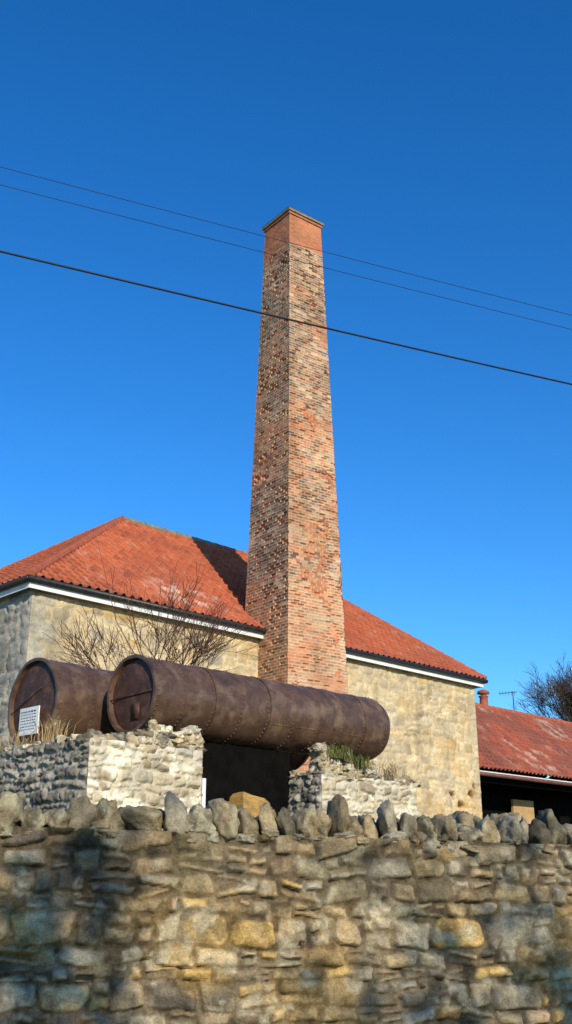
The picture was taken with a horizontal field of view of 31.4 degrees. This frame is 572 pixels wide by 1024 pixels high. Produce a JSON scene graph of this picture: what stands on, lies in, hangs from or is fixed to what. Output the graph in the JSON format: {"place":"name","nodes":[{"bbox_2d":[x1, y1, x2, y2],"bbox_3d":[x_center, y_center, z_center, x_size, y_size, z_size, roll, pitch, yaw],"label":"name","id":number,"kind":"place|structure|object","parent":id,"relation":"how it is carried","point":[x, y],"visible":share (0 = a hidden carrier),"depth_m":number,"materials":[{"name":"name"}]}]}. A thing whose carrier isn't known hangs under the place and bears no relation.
{"place":"outdoors","nodes":[
{"label":"outdoors","id":0,"kind":"place"},
{"bbox_2d":[0,0,571,777],"label":"sky","id":1,"kind":"structure","parent":0,"point":[431,139],"materials":[{"name":"blue"}]},
{"bbox_2d":[288,742,421,821],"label":"stone pier","id":2,"kind":"structure","parent":0,"point":[320,783],"depth_m":17.74,"materials":[{"name":"beige stone"}]},
{"bbox_2d":[107,654,389,760],"bbox_3d":[-0.375,3.559,17.892,1.250,1.250,5.830,-19,-27,42],"label":"steel tank","id":3,"kind":"object","parent":2,"relation":"on","point":[222,707],"visible":0.88,"depth_m":16.89,"materials":[{"name":"brown metal"}]},
{"bbox_2d":[311,737,356,759],"bbox_3d":[0.852,4.129,17.746,0.994,0.340,0.996,5,-21,-14],"label":"green weed","id":4,"kind":"object","parent":2,"relation":"on","point":[337,752],"visible":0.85,"depth_m":17.60,"materials":[{"name":"green plant"}]},
{"bbox_2d":[345,750,375,768],"bbox_3d":[1.300,4.392,18.060,0.823,0.300,0.837,0,-20,0],"label":"green weed","id":5,"kind":"object","parent":2,"relation":"on","point":[362,763],"visible":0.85,"depth_m":17.96,"materials":[{"name":"green plant"}]},
{"bbox_2d":[374,760,406,778],"bbox_3d":[1.943,4.776,18.895,0.879,0.350,0.813,15,-25,-35],"label":"dry grass tuft","id":6,"kind":"object","parent":2,"relation":"on","point":[393,772],"visible":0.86,"depth_m":18.75,"materials":[{"name":"beige plant"}]},
{"label":"ground","id":7,"kind":"structure","parent":0,"visible":0},
{"bbox_2d":[0,588,31,746],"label":"gable wall","id":8,"kind":"structure","parent":7,"relation":"on","point":[15,610],"depth_m":23.12,"materials":[{"name":"stone"}]},
{"bbox_2d":[0,719,206,814],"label":"stone pier","id":9,"kind":"structure","parent":7,"relation":"on","point":[153,764],"depth_m":14.75,"materials":[{"name":"beige stone"}]},
{"bbox_2d":[0,727,41,747],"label":"dry grass tuft","id":10,"kind":"object","parent":9,"relation":"on","point":[17,739],"visible":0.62,"depth_m":15.81,"materials":[{"name":"beige plant"}]},
{"bbox_2d":[27,710,80,743],"bbox_3d":[-3.510,3.248,15.350,0.792,0.496,0.759,-9,-22,23],"label":"dry grass tuft","id":11,"kind":"object","parent":9,"relation":"on","point":[51,731],"visible":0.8,"depth_m":15.21,"materials":[{"name":"beige plant"}]},
{"bbox_2d":[7,657,308,770],"bbox_3d":[-1.972,3.840,18.587,1.480,1.480,6.110,-19,-27,42],"label":"steel tank","id":12,"kind":"object","parent":9,"relation":"on","point":[55,687],"visible":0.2,"depth_m":16.60,"materials":[{"name":"brown metal"}]},
{"bbox_2d":[18,705,39,736],"bbox_3d":[-4.144,3.370,16.424,0.023,0.440,0.560,19,-27,-42],"label":"information sign","id":13,"kind":"object","parent":12,"relation":"attached to","point":[27,715],"visible":0.98,"depth_m":16.41,"materials":[{"name":"white paint"}]},
{"bbox_2d":[42,541,259,673],"bbox_3d":[-3.095,4.573,20.310,4.915,8.504,3.674,-4,-20,12],"label":"bare shrub","id":14,"kind":"object","parent":7,"relation":"on","point":[201,648],"visible":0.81,"depth_m":21.04,"materials":[{"name":"brown plant"}]},
{"bbox_2d":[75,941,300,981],"bbox_3d":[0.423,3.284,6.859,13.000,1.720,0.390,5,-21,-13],"label":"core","id":15,"kind":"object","parent":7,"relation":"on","point":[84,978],"depth_m":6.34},
{"bbox_2d":[0,791,571,853],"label":"coping stones","id":16,"kind":"object","parent":15,"relation":"on","point":[227,821],"visible":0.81,"depth_m":6.90,"materials":[{"name":"grey stone"}]},
{"bbox_2d":[201,742,289,815],"bbox_3d":[-1.554,5.857,17.115,3.380,3.900,2.640,-19,-27,42],"label":"timber screen","id":17,"kind":"object","parent":7,"relation":"on","point":[229,771],"visible":0.19,"depth_m":17.14,"materials":[{"name":"black wood"}]},
{"bbox_2d":[229,792,267,816],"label":"timber packing block","id":18,"kind":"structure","parent":7,"relation":"on","point":[251,804],"depth_m":16.15,"materials":[{"name":"wood"}]},
{"bbox_2d":[26,588,481,818],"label":"front wall","id":19,"kind":"structure","parent":7,"relation":"on","point":[432,744],"depth_m":31.10,"materials":[{"name":"stone"}]},
{"bbox_2d":[0,519,114,584],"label":"roof hip","id":20,"kind":"object","parent":19,"relation":"on","point":[16,570],"visible":0.45,"depth_m":29.14,"materials":[{"name":"tile"}]},
{"bbox_2d":[0,518,115,569],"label":"hip tiles left rear","id":21,"kind":"object","parent":20,"relation":"on","point":[53,545],"visible":0.27,"depth_m":33.77,"materials":[{"name":"tile"}]},
{"bbox_2d":[24,516,124,575],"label":"hip tiles","id":22,"kind":"object","parent":20,"relation":"on","point":[50,560],"visible":0.77,"depth_m":26.39,"materials":[{"name":"ceramic"}]},
{"bbox_2d":[36,520,483,677],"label":"roof front","id":23,"kind":"structure","parent":19,"relation":"on","point":[148,559],"depth_m":30.47,"materials":[{"name":"ceramic"}]},
{"bbox_2d":[123,516,216,545],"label":"roof ridge","id":24,"kind":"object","parent":23,"relation":"attached to","point":[155,527],"visible":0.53,"depth_m":35.39,"materials":[{"name":"brown tile"}]},
{"bbox_2d":[216,543,247,554],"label":"ridge tiles","id":25,"kind":"object","parent":23,"relation":"attached to","point":[229,548],"visible":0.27,"depth_m":37.42,"materials":[{"name":"ceramic"}]},
{"bbox_2d":[343,598,486,678],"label":"hip tiles","id":26,"kind":"object","parent":23,"relation":"on","point":[419,641],"visible":0.35,"depth_m":35.88,"materials":[{"name":"ceramic"}]},
{"bbox_2d":[0,826,571,1023],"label":"face","id":27,"kind":"object","parent":7,"relation":"on","point":[150,927],"visible":1,"depth_m":6.64},
{"bbox_2d":[245,206,347,770],"bbox_3d":[0.217,0.792,29.296,2.459,21.750,2.456,15,-25,-35],"label":"brick chimney","id":28,"kind":"object","parent":7,"relation":"on","point":[294,603],"visible":0.65,"depth_m":29.24,"materials":[{"name":"brown brick"}]},
{"bbox_2d":[475,703,571,824],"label":"pantiled outbuilding","id":29,"kind":"structure","parent":7,"relation":"on","point":[522,756],"depth_m":39.66,"materials":[{"name":"tile"}]},
{"bbox_2d":[477,689,489,709],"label":"chimney pot","id":30,"kind":"object","parent":29,"relation":"on","point":[483,694],"visible":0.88,"depth_m":43.45,"materials":[{"name":"ceramic"}]},
{"bbox_2d":[499,691,514,708],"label":"tv antenna","id":31,"kind":"object","parent":29,"relation":"on","point":[511,692],"visible":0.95,"depth_m":45.33,"materials":[{"name":"grey metal"}]},
{"bbox_2d":[510,653,571,721],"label":"bare tree","id":32,"kind":"object","parent":7,"relation":"on","point":[563,692],"visible":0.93,"depth_m":60.73,"materials":[{"name":"brown plant"}]},
{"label":"utility pole","id":33,"kind":"object","parent":7,"relation":"on","visible":0},
{"bbox_2d":[1,167,569,314],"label":"power line","id":34,"kind":"object","parent":33,"relation":"attached to","point":[272,238],"visible":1,"depth_m":16.48,"materials":[{"name":"black metal"}]},
{"bbox_2d":[0,250,571,384],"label":"power line","id":35,"kind":"object","parent":33,"relation":"attached to","point":[118,279],"visible":1,"depth_m":13.26,"materials":[{"name":"black metal"}]},
{"bbox_2d":[1,185,571,329],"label":"power line","id":36,"kind":"object","parent":33,"relation":"attached to","point":[267,253],"visible":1,"depth_m":16.30,"materials":[{"name":"black metal"}]},
{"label":"soffit","id":37,"kind":"object","parent":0,"visible":0},
{"bbox_2d":[0,581,28,597],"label":"fascia","id":38,"kind":"structure","parent":37,"relation":"attached to","point":[14,589],"depth_m":23.33,"materials":[{"name":"white paint"}]},
{"bbox_2d":[0,574,487,683],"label":"gutter","id":39,"kind":"object","parent":37,"relation":"on","point":[38,579],"visible":0.58,"depth_m":25.66,"materials":[{"name":"black paint"}]},
{"bbox_2d":[29,581,482,686],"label":"fascia front","id":40,"kind":"structure","parent":37,"relation":"attached to","point":[68,592],"depth_m":26.28,"materials":[{"name":"white paint"}]}
]}

